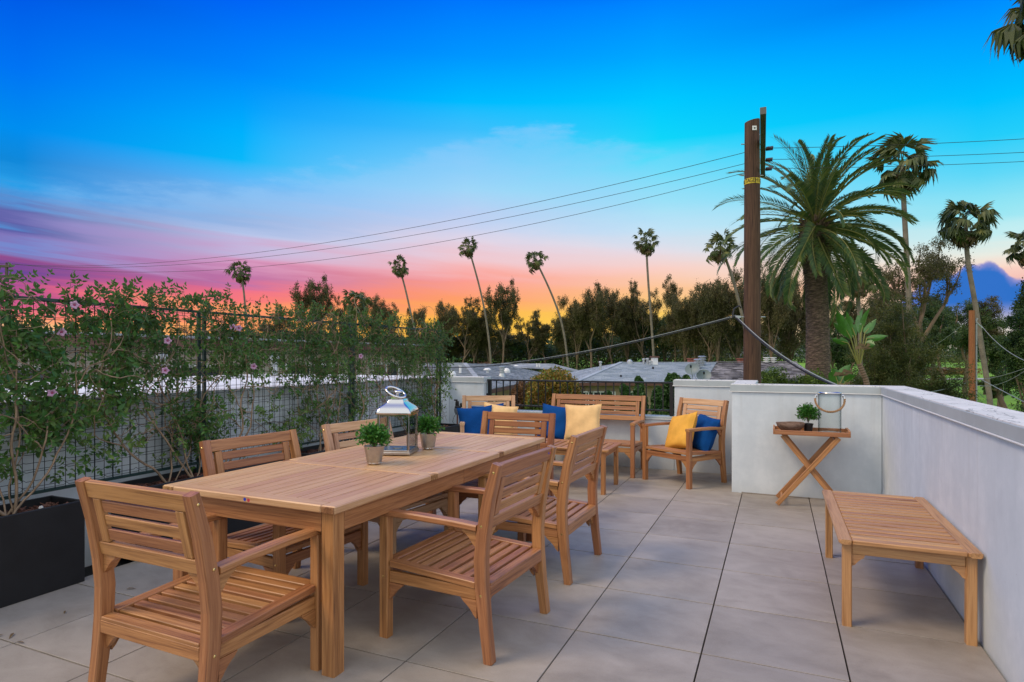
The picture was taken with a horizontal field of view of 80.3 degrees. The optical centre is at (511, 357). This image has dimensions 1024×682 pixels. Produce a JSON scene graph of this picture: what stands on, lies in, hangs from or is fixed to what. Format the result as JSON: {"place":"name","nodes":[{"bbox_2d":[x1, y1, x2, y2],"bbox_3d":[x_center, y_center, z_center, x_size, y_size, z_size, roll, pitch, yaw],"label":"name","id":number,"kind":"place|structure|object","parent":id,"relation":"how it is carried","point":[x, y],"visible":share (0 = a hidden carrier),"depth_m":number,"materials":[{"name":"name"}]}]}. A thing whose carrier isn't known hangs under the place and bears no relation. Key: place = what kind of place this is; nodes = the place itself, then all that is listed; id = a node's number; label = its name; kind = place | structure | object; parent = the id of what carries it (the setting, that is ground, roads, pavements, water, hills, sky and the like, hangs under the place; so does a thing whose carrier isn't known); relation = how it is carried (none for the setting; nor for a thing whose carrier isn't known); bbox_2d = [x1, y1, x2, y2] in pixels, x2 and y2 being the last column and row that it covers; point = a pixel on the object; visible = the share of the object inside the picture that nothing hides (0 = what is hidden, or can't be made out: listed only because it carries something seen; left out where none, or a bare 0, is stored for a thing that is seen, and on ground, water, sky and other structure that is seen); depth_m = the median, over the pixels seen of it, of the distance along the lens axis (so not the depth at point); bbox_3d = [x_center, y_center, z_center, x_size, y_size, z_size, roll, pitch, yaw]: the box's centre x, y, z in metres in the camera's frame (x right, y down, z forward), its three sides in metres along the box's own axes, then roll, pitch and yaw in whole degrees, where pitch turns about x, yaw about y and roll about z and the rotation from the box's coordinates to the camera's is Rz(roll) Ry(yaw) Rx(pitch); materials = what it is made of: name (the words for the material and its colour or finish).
{"place":"outdoors","nodes":[
{"label":"outdoors","id":0,"kind":"place"},
{"bbox_2d":[0,330,421,381],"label":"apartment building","id":1,"kind":"structure","parent":0,"point":[72,355],"depth_m":10.84,"materials":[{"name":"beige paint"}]},
{"bbox_2d":[0,465,1005,681],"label":"terrace floor","id":2,"kind":"structure","parent":0,"point":[709,577],"depth_m":3.21,"materials":[{"name":"grey tile"}]},
{"bbox_2d":[0,495,84,607],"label":"planter box","id":3,"kind":"object","parent":2,"relation":"on","point":[42,551],"visible":0.95,"depth_m":3.53,"materials":[{"name":"metal"}]},
{"bbox_2d":[0,262,163,515],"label":"climbing vine","id":4,"kind":"object","parent":3,"relation":"in","point":[46,356],"visible":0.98,"depth_m":3.75,"materials":[{"name":"green plant"}]},
{"bbox_2d":[111,457,282,551],"bbox_3d":[-2.376,1.127,4.727,0.330,0.500,1.280,0,0,24],"label":"planter box","id":5,"kind":"object","parent":2,"relation":"on","point":[233,525],"visible":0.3,"depth_m":4.53,"materials":[{"name":"metal"}]},
{"bbox_2d":[74,277,300,482],"bbox_3d":[-2.437,0.173,4.783,0.486,1.586,1.935,0,0,24],"label":"climbing vine","id":6,"kind":"object","parent":5,"relation":"in","point":[204,432],"visible":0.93,"depth_m":4.61,"materials":[{"name":"green plant"}]},
{"bbox_2d":[75,477,321,681],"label":"teak armchair","id":7,"kind":"object","parent":2,"relation":"on","point":[212,611],"visible":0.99,"depth_m":2.36,"materials":[{"name":"brown wood"}]},
{"bbox_2d":[0,295,446,500],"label":"vine trellis","id":8,"kind":"object","parent":2,"relation":"on","point":[198,395],"visible":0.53,"depth_m":4.80,"materials":[{"name":"green plant"}]},
{"bbox_2d":[358,308,457,433],"bbox_3d":[-1.253,0.194,7.377,0.425,1.715,2.124,0,0,24],"label":"climbing vine","id":9,"kind":"object","parent":8,"relation":"attached to","point":[429,347],"visible":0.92,"depth_m":7.54,"materials":[{"name":"green plant"}]},
{"bbox_2d":[199,429,367,585],"bbox_3d":[-1.327,0.926,3.573,0.678,0.908,0.669,0,0,30],"label":"teak armchair","id":10,"kind":"object","parent":2,"relation":"on","point":[282,562],"visible":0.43,"depth_m":3.56,"materials":[{"name":"brown wood"}]},
{"bbox_2d":[281,438,356,456],"bbox_3d":[-1.744,1.127,6.175,0.330,0.500,1.280,0,0,24],"label":"planter box","id":11,"kind":"object","parent":2,"relation":"on","point":[308,450],"visible":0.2,"depth_m":5.91,"materials":[{"name":"metal"}]},
{"bbox_2d":[236,293,388,450],"bbox_3d":[-1.876,0.110,5.961,0.531,1.656,2.192,0,0,24],"label":"climbing vine","id":12,"kind":"object","parent":11,"relation":"in","point":[332,356],"visible":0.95,"depth_m":5.97,"materials":[{"name":"green plant"}]},
{"bbox_2d":[163,431,544,677],"bbox_3d":[-0.735,1.004,3.901,1.080,0.745,2.457,0,0,24],"label":"dining table","id":13,"kind":"object","parent":2,"relation":"on","point":[332,495],"visible":0.83,"depth_m":3.02,"materials":[{"name":"brown wood"}]},
{"bbox_2d":[355,421,392,464],"bbox_3d":[-0.818,0.503,3.607,0.223,0.256,0.230,0,0,-17],"label":"potted plant","id":14,"kind":"object","parent":13,"relation":"on","point":[373,435],"visible":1,"depth_m":3.57,"materials":[{"name":"green plant"}]},
{"bbox_2d":[375,386,419,454],"bbox_3d":[-0.757,0.409,4.025,0.239,0.441,0.239,0,0,7],"label":"metal lantern","id":15,"kind":"object","parent":13,"relation":"on","point":[397,405],"visible":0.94,"depth_m":3.95,"materials":[{"name":"metal"}]},
{"bbox_2d":[411,413,445,448],"bbox_3d":[-0.584,0.507,4.207,0.226,0.247,0.244,0,0,36],"label":"potted plant","id":16,"kind":"object","parent":13,"relation":"on","point":[428,427],"visible":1,"depth_m":4.16,"materials":[{"name":"green plant"}]},
{"bbox_2d":[321,417,447,553],"bbox_3d":[-0.896,0.926,4.411,0.678,0.908,0.669,0,0,32],"label":"teak armchair","id":17,"kind":"object","parent":2,"relation":"on","point":[434,502],"visible":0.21,"depth_m":4.37,"materials":[{"name":"brown wood"}]},
{"bbox_2d":[379,445,556,665],"bbox_3d":[-0.208,0.926,3.134,0.678,0.908,0.669,0,0,27],"label":"teak armchair","id":18,"kind":"object","parent":2,"relation":"on","point":[476,566],"visible":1,"depth_m":2.97,"materials":[{"name":"brown wood"}]},
{"bbox_2d":[460,395,517,434],"bbox_3d":[-0.279,0.926,7.285,0.669,0.908,0.678,0,0,-2],"label":"teak armchair","id":19,"kind":"object","parent":2,"relation":"on","point":[470,399],"visible":0.18,"depth_m":7.58,"materials":[{"name":"brown wood"}]},
{"bbox_2d":[457,405,491,433],"bbox_3d":[-0.422,0.785,7.150,0.426,0.426,0.162,-4,-13,-12],"label":"cushion","id":20,"kind":"object","parent":19,"relation":"on","point":[471,418],"visible":0.44,"depth_m":7.09,"materials":[{"name":"blue fabric"}]},
{"bbox_2d":[459,411,555,541],"bbox_3d":[-0.050,0.926,4.962,0.669,0.908,0.678,0,0,20],"label":"teak armchair","id":21,"kind":"object","parent":2,"relation":"on","point":[550,418],"visible":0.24,"depth_m":5.19,"materials":[{"name":"brown wood"}]},
{"bbox_2d":[478,425,606,584],"bbox_3d":[0.222,0.926,4.087,0.678,0.908,0.669,0,0,25],"label":"teak armchair","id":22,"kind":"object","parent":2,"relation":"on","point":[565,517],"visible":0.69,"depth_m":3.86,"materials":[{"name":"brown wood"}]},
{"bbox_2d":[546,438,621,494],"bbox_3d":[0.492,1.151,6.572,1.270,0.452,0.605,0,0,24],"label":"slatted coffee table","id":23,"kind":"object","parent":2,"relation":"on","point":[608,448],"visible":0.35,"depth_m":6.29,"materials":[{"name":"brown wood"}]},
{"bbox_2d":[535,393,645,477],"bbox_3d":[0.969,0.926,7.463,1.229,0.908,0.678,0,0,24],"label":"teak bench","id":24,"kind":"object","parent":2,"relation":"on","point":[634,446],"visible":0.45,"depth_m":7.57,"materials":[{"name":"brown wood"}]},
{"bbox_2d":[537,403,565,438],"bbox_3d":[0.534,0.779,7.250,0.436,0.436,0.164,5,-18,22],"label":"cushion","id":25,"kind":"object","parent":24,"relation":"on","point":[560,421],"visible":0.47,"depth_m":7.18,"materials":[{"name":"blue fabric"}]},
{"bbox_2d":[564,404,601,439],"bbox_3d":[0.819,0.749,7.020,0.436,0.436,0.164,-2,-19,17],"label":"cushion","id":26,"kind":"object","parent":24,"relation":"on","point":[580,419],"visible":0.69,"depth_m":6.97,"materials":[{"name":"yellow fabric"}]},
{"bbox_2d":[642,397,728,489],"bbox_3d":[1.937,0.926,6.783,0.678,0.908,0.669,0,0,-35],"label":"teak armchair","id":27,"kind":"object","parent":2,"relation":"on","point":[688,461],"visible":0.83,"depth_m":6.67,"materials":[{"name":"brown wood"}]},
{"bbox_2d":[665,411,697,448],"bbox_3d":[1.894,0.830,6.799,0.174,0.436,0.436,25,-21,-16],"label":"cushion","id":28,"kind":"object","parent":27,"relation":"on","point":[676,434],"visible":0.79,"depth_m":6.70,"materials":[{"name":"yellow fabric"}]},
{"bbox_2d":[692,414,720,454],"bbox_3d":[2.144,0.849,6.780,0.173,0.426,0.426,21,1,-12],"label":"cushion","id":29,"kind":"object","parent":27,"relation":"on","point":[703,440],"visible":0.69,"depth_m":6.63,"materials":[{"name":"blue fabric"}]},
{"bbox_2d":[773,425,850,504],"bbox_3d":[2.797,1.016,5.691,0.638,0.729,0.373,0,0,24],"label":"folding tray table","id":30,"kind":"object","parent":2,"relation":"on","point":[809,466],"visible":0.95,"depth_m":5.61,"materials":[{"name":"brown wood"}]},
{"bbox_2d":[795,403,821,430],"bbox_3d":[2.793,0.559,5.731,0.220,0.281,0.238,0,0,-32],"label":"potted plant","id":31,"kind":"object","parent":30,"relation":"on","point":[808,412],"visible":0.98,"depth_m":5.70,"materials":[{"name":"green plant"}]},
{"bbox_2d":[822,490,983,646],"bbox_3d":[2.198,1.151,3.552,0.605,0.452,1.270,0,0,24],"label":"slatted coffee table","id":32,"kind":"object","parent":2,"relation":"on","point":[919,531],"visible":1,"depth_m":3.14,"materials":[{"name":"brown wood"}]},
{"bbox_2d":[0,0,1023,348],"label":"sky","id":33,"kind":"structure","parent":0,"point":[133,133],"materials":[{"name":"blue"}]},
{"bbox_2d":[447,358,1023,411],"bbox_3d":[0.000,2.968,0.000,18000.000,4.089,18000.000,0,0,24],"label":"ground","id":34,"kind":"structure","parent":0,"point":[1008,399],"depth_m":84.60,"materials":[{"name":"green plant"}]},
{"bbox_2d":[4,354,431,398],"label":"flat roof building","id":35,"kind":"structure","parent":34,"relation":"on","point":[220,384],"depth_m":7.58,"materials":[{"name":"beige paint"}]},
{"bbox_2d":[0,376,449,566],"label":"parapet wall","id":36,"kind":"structure","parent":34,"relation":"on","point":[67,492],"depth_m":4.58,"materials":[{"name":"white paint"}]},
{"bbox_2d":[224,260,252,337],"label":"fan palm","id":37,"kind":"object","parent":34,"relation":"on","point":[241,277],"visible":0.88,"depth_m":111.75,"materials":[{"name":"green plant"}]},
{"bbox_2d":[288,272,334,334],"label":"eucalyptus tree","id":38,"kind":"object","parent":34,"relation":"on","point":[310,295],"visible":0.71,"depth_m":118.65,"materials":[{"name":"green plant"}]},
{"bbox_2d":[340,289,371,325],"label":"fan palm","id":39,"kind":"object","parent":34,"relation":"on","point":[365,300],"visible":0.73,"depth_m":104.42,"materials":[{"name":"green plant"}]},
{"bbox_2d":[413,299,462,362],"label":"eucalyptus tree","id":40,"kind":"object","parent":34,"relation":"on","point":[442,311],"visible":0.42,"depth_m":126.88,"materials":[{"name":"green plant"}]},
{"bbox_2d":[445,294,488,362],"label":"eucalyptus tree","id":41,"kind":"object","parent":34,"relation":"on","point":[472,317],"visible":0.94,"depth_m":122.51,"materials":[{"name":"green plant"}]},
{"bbox_2d":[167,330,768,372],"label":"undergrowth","id":42,"kind":"object","parent":34,"relation":"on","point":[542,361],"visible":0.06,"depth_m":138.62,"materials":[{"name":"green plant"}]},
{"bbox_2d":[449,376,490,423],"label":"parapet wall","id":43,"kind":"structure","parent":34,"relation":"on","point":[471,385],"depth_m":8.59,"materials":[{"name":"white paint"}]},
{"bbox_2d":[458,236,491,362],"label":"fan palm","id":44,"kind":"object","parent":34,"relation":"on","point":[469,251],"visible":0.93,"depth_m":107.85,"materials":[{"name":"green plant"}]},
{"bbox_2d":[428,328,527,363],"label":"eucalyptus tree","id":45,"kind":"object","parent":34,"relation":"on","point":[459,350],"visible":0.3,"depth_m":129.76,"materials":[{"name":"green plant"}]},
{"bbox_2d":[478,308,512,362],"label":"eucalyptus tree","id":46,"kind":"object","parent":34,"relation":"on","point":[484,344],"visible":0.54,"depth_m":125.61,"materials":[{"name":"green plant"}]},
{"bbox_2d":[422,363,575,401],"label":"grey roof house","id":47,"kind":"structure","parent":34,"relation":"on","point":[519,371],"depth_m":27.53,"materials":[{"name":"stone"}]},
{"bbox_2d":[483,278,520,362],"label":"eucalyptus tree","id":48,"kind":"object","parent":34,"relation":"on","point":[508,311],"visible":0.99,"depth_m":117.13,"materials":[{"name":"green plant"}]},
{"bbox_2d":[513,308,553,368],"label":"eucalyptus tree","id":49,"kind":"object","parent":34,"relation":"on","point":[538,344],"visible":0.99,"depth_m":125.54,"materials":[{"name":"green plant"}]},
{"bbox_2d":[493,333,585,371],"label":"eucalyptus tree","id":50,"kind":"object","parent":34,"relation":"on","point":[551,353],"visible":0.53,"depth_m":131.33,"materials":[{"name":"green plant"}]},
{"bbox_2d":[525,251,568,371],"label":"fan palm","id":51,"kind":"object","parent":34,"relation":"on","point":[535,264],"visible":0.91,"depth_m":99.84,"materials":[{"name":"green plant"}]},
{"bbox_2d":[521,365,581,409],"bbox_3d":[0.988,2.579,15.467,1.550,4.799,1.691,0,0,-20],"label":"golden bush","id":52,"kind":"object","parent":34,"relation":"on","point":[558,375],"visible":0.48,"depth_m":15.03,"materials":[{"name":"green plant"}]},
{"bbox_2d":[553,295,594,369],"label":"eucalyptus tree","id":53,"kind":"object","parent":34,"relation":"on","point":[578,339],"visible":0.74,"depth_m":115.23,"materials":[{"name":"green plant"}]},
{"bbox_2d":[570,288,609,367],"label":"eucalyptus tree","id":54,"kind":"object","parent":34,"relation":"on","point":[598,301],"visible":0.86,"depth_m":112.07,"materials":[{"name":"green plant"}]},
{"bbox_2d":[517,410,674,469],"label":"wall","id":55,"kind":"structure","parent":34,"relation":"on","point":[620,430],"depth_m":7.63,"materials":[{"name":"white paint"}]},
{"bbox_2d":[486,379,674,415],"bbox_3d":[0.835,0.515,8.038,2.616,0.423,0.045,0,0,24],"label":"iron railing","id":56,"kind":"object","parent":55,"relation":"on","point":[671,400],"visible":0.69,"depth_m":7.99,"materials":[{"name":"black metal"}]},
{"bbox_2d":[545,323,650,369],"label":"eucalyptus tree","id":57,"kind":"object","parent":34,"relation":"on","point":[595,345],"visible":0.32,"depth_m":126.04,"materials":[{"name":"green plant"}]},
{"bbox_2d":[586,280,626,363],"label":"eucalyptus tree","id":58,"kind":"object","parent":34,"relation":"on","point":[615,318],"visible":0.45,"depth_m":115.48,"materials":[{"name":"green plant"}]},
{"bbox_2d":[604,290,649,361],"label":"eucalyptus tree","id":59,"kind":"object","parent":34,"relation":"on","point":[620,333],"visible":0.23,"depth_m":120.84,"materials":[{"name":"green plant"}]},
{"bbox_2d":[617,280,661,357],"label":"eucalyptus tree","id":60,"kind":"object","parent":34,"relation":"on","point":[636,311],"visible":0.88,"depth_m":117.04,"materials":[{"name":"green plant"}]},
{"bbox_2d":[568,356,716,414],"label":"ranch house","id":61,"kind":"structure","parent":34,"relation":"on","point":[653,369],"depth_m":28.62,"materials":[{"name":"beige"}]},
{"bbox_2d":[633,226,659,355],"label":"fan palm","id":62,"kind":"object","parent":34,"relation":"on","point":[647,250],"visible":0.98,"depth_m":91.84,"materials":[{"name":"green plant"}]},
{"bbox_2d":[618,319,700,361],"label":"eucalyptus tree","id":63,"kind":"object","parent":34,"relation":"on","point":[650,346],"visible":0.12,"depth_m":124.32,"materials":[{"name":"green plant"}]},
{"bbox_2d":[663,291,701,361],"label":"eucalyptus tree","id":64,"kind":"object","parent":34,"relation":"on","point":[671,319],"visible":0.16,"depth_m":107.78,"materials":[{"name":"green plant"}]},
{"bbox_2d":[670,283,712,361],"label":"eucalyptus tree","id":65,"kind":"object","parent":34,"relation":"on","point":[679,307],"visible":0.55,"depth_m":103.45,"materials":[{"name":"green plant"}]},
{"bbox_2d":[654,322,738,362],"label":"eucalyptus tree","id":66,"kind":"object","parent":34,"relation":"on","point":[665,329],"visible":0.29,"depth_m":111.09,"materials":[{"name":"green plant"}]},
{"bbox_2d":[687,279,727,361],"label":"eucalyptus tree","id":67,"kind":"object","parent":34,"relation":"on","point":[694,322],"visible":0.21,"depth_m":100.68,"materials":[{"name":"green plant"}]},
{"bbox_2d":[673,379,757,473],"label":"parapet wall","id":68,"kind":"structure","parent":34,"relation":"on","point":[704,389],"depth_m":7.25,"materials":[{"name":"white paint"}]},
{"bbox_2d":[692,267,743,362],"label":"eucalyptus tree","id":69,"kind":"object","parent":34,"relation":"on","point":[716,305],"visible":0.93,"depth_m":94.80,"materials":[{"name":"green plant"}]},
{"bbox_2d":[703,228,743,324],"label":"fan palm","id":70,"kind":"object","parent":34,"relation":"on","point":[717,256],"visible":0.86,"depth_m":73.83,"materials":[{"name":"green plant"}]},
{"bbox_2d":[705,282,743,362],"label":"eucalyptus tree","id":71,"kind":"object","parent":34,"relation":"on","point":[738,328],"visible":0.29,"depth_m":97.51,"materials":[{"name":"green plant"}]},
{"bbox_2d":[731,107,772,383],"bbox_3d":[4.885,0.137,12.265,0.732,9.680,3.939,0,0,26],"label":"utility pole","id":72,"kind":"object","parent":34,"relation":"on","point":[755,148],"visible":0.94,"depth_m":11.87,"materials":[{"name":"brown wood"}]},
{"bbox_2d":[710,324,805,362],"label":"eucalyptus tree","id":73,"kind":"object","parent":34,"relation":"on","point":[764,348],"visible":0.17,"depth_m":102.74,"materials":[{"name":"green plant"}]},
{"bbox_2d":[686,357,853,384],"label":"shake roof house","id":74,"kind":"structure","parent":34,"relation":"on","point":[728,371],"depth_m":29.74,"materials":[{"name":"beige"}]},
{"bbox_2d":[761,264,799,360],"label":"eucalyptus tree","id":75,"kind":"object","parent":34,"relation":"on","point":[776,315],"visible":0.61,"depth_m":91.26,"materials":[{"name":"green plant"}]},
{"bbox_2d":[777,293,805,362],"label":"eucalyptus tree","id":76,"kind":"object","parent":34,"relation":"on","point":[792,324],"visible":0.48,"depth_m":93.58,"materials":[{"name":"green plant"}]},
{"bbox_2d":[712,132,919,381],"bbox_3d":[10.684,-1.361,21.441,6.693,12.875,7.012,0,0,24],"label":"date palm","id":77,"kind":"object","parent":34,"relation":"on","point":[817,230],"visible":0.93,"depth_m":20.82,"materials":[{"name":"green plant"}]},
{"bbox_2d":[729,383,906,502],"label":"parapet wall","id":78,"kind":"structure","parent":34,"relation":"on","point":[765,460],"depth_m":5.95,"materials":[{"name":"white paint"}]},
{"bbox_2d":[830,328,857,384],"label":"oak tree","id":79,"kind":"object","parent":34,"relation":"on","point":[838,356],"visible":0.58,"depth_m":69.03,"materials":[{"name":"green plant"}]},
{"bbox_2d":[829,290,878,381],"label":"eucalyptus tree","id":80,"kind":"object","parent":34,"relation":"on","point":[852,313],"visible":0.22,"depth_m":84.56,"materials":[{"name":"green plant"}]},
{"bbox_2d":[833,246,879,375],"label":"fan palm","id":81,"kind":"object","parent":34,"relation":"on","point":[872,287],"visible":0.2,"depth_m":57.11,"materials":[{"name":"green plant"}]},
{"bbox_2d":[832,308,886,384],"bbox_3d":[9.356,1.802,16.612,1.421,6.350,0.882,0,0,0],"label":"bird of paradise tree","id":82,"kind":"object","parent":34,"relation":"on","point":[846,327],"visible":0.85,"depth_m":16.48,"materials":[{"name":"green plant"}]},
{"bbox_2d":[844,335,905,385],"bbox_3d":[15.208,2.078,24.905,2.902,6.070,3.056,0,0,24],"label":"juniper tree","id":83,"kind":"object","parent":34,"relation":"on","point":[875,374],"visible":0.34,"depth_m":24.96,"materials":[{"name":"green plant"}]},
{"bbox_2d":[764,336,1007,362],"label":"undergrowth","id":84,"kind":"object","parent":34,"relation":"on","point":[800,356],"visible":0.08,"depth_m":255.71,"materials":[{"name":"green plant"}]},
{"bbox_2d":[862,262,916,351],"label":"oak tree","id":85,"kind":"object","parent":34,"relation":"on","point":[878,305],"visible":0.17,"depth_m":73.32,"materials":[{"name":"green plant"}]},
{"bbox_2d":[866,132,943,339],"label":"fan palm","id":86,"kind":"object","parent":34,"relation":"on","point":[893,148],"visible":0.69,"depth_m":41.56,"materials":[{"name":"green plant"}]},
{"bbox_2d":[859,290,951,384],"bbox_3d":[16.712,1.131,25.745,3.211,7.950,3.678,0,0,7],"label":"juniper tree","id":87,"kind":"object","parent":34,"relation":"on","point":[891,322],"visible":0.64,"depth_m":25.36,"materials":[{"name":"green plant"}]},
{"bbox_2d":[845,235,979,370],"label":"open crowned tree","id":88,"kind":"object","parent":34,"relation":"on","point":[934,269],"visible":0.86,"depth_m":46.81,"materials":[{"name":"green plant"}]},
{"bbox_2d":[880,334,983,400],"bbox_3d":[16.247,2.071,24.063,3.832,6.065,2.870,0,0,24],"label":"juniper tree","id":89,"kind":"object","parent":34,"relation":"on","point":[918,383],"visible":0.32,"depth_m":23.67,"materials":[{"name":"green plant"}]},
{"bbox_2d":[901,309,962,384],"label":"oak tree","id":90,"kind":"object","parent":34,"relation":"on","point":[938,334],"visible":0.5,"depth_m":62.47,"materials":[{"name":"green plant"}]},
{"bbox_2d":[913,291,963,387],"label":"oak tree","id":91,"kind":"object","parent":34,"relation":"on","point":[930,313],"visible":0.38,"depth_m":67.42,"materials":[{"name":"green plant"}]},
{"bbox_2d":[880,387,1023,681],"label":"parapet wall","id":92,"kind":"structure","parent":34,"relation":"on","point":[957,463],"depth_m":3.03,"materials":[{"name":"white paint"}]},
{"bbox_2d":[937,199,1002,404],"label":"fan palm","id":93,"kind":"object","parent":34,"relation":"on","point":[962,237],"visible":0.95,"depth_m":41.84,"materials":[{"name":"green plant"}]},
{"bbox_2d":[968,310,981,401],"bbox_3d":[25.280,1.210,32.750,0.855,7.535,0.904,0,0,0],"label":"short utility pole","id":94,"kind":"object","parent":34,"relation":"on","point":[973,345],"visible":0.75,"depth_m":32.91,"materials":[{"name":"brown wood"}]},
{"bbox_2d":[948,297,1012,394],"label":"oak tree","id":95,"kind":"object","parent":34,"relation":"on","point":[986,321],"visible":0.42,"depth_m":71.01,"materials":[{"name":"green plant"}]},
{"bbox_2d":[960,294,1007,394],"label":"oak tree","id":96,"kind":"object","parent":34,"relation":"on","point":[992,302],"visible":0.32,"depth_m":73.09,"materials":[{"name":"green plant"}]},
{"bbox_2d":[977,368,1007,408],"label":"oak tree","id":97,"kind":"object","parent":34,"relation":"on","point":[996,391],"visible":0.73,"depth_m":52.03,"materials":[{"name":"green plant"}]},
{"bbox_2d":[983,339,1010,406],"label":"oak tree","id":98,"kind":"object","parent":34,"relation":"on","point":[992,354],"visible":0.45,"depth_m":57.94,"materials":[{"name":"green plant"}]},
{"bbox_2d":[983,0,1023,67],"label":"fan palm","id":99,"kind":"object","parent":34,"relation":"on","point":[1011,34],"visible":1,"depth_m":16.56,"materials":[{"name":"green plant"}]},
{"bbox_2d":[992,277,1023,411],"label":"oak tree","id":100,"kind":"object","parent":34,"relation":"on","point":[1018,304],"visible":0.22,"depth_m":46.41,"materials":[{"name":"green plant"}]},
{"bbox_2d":[994,306,1023,411],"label":"oak tree","id":101,"kind":"object","parent":34,"relation":"on","point":[1015,347],"visible":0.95,"depth_m":44.10,"materials":[{"name":"green plant"}]},
{"bbox_2d":[1003,230,1023,268],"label":"fan palm","id":102,"kind":"object","parent":34,"relation":"on","point":[1015,248],"visible":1,"depth_m":45.14,"materials":[{"name":"green plant"}]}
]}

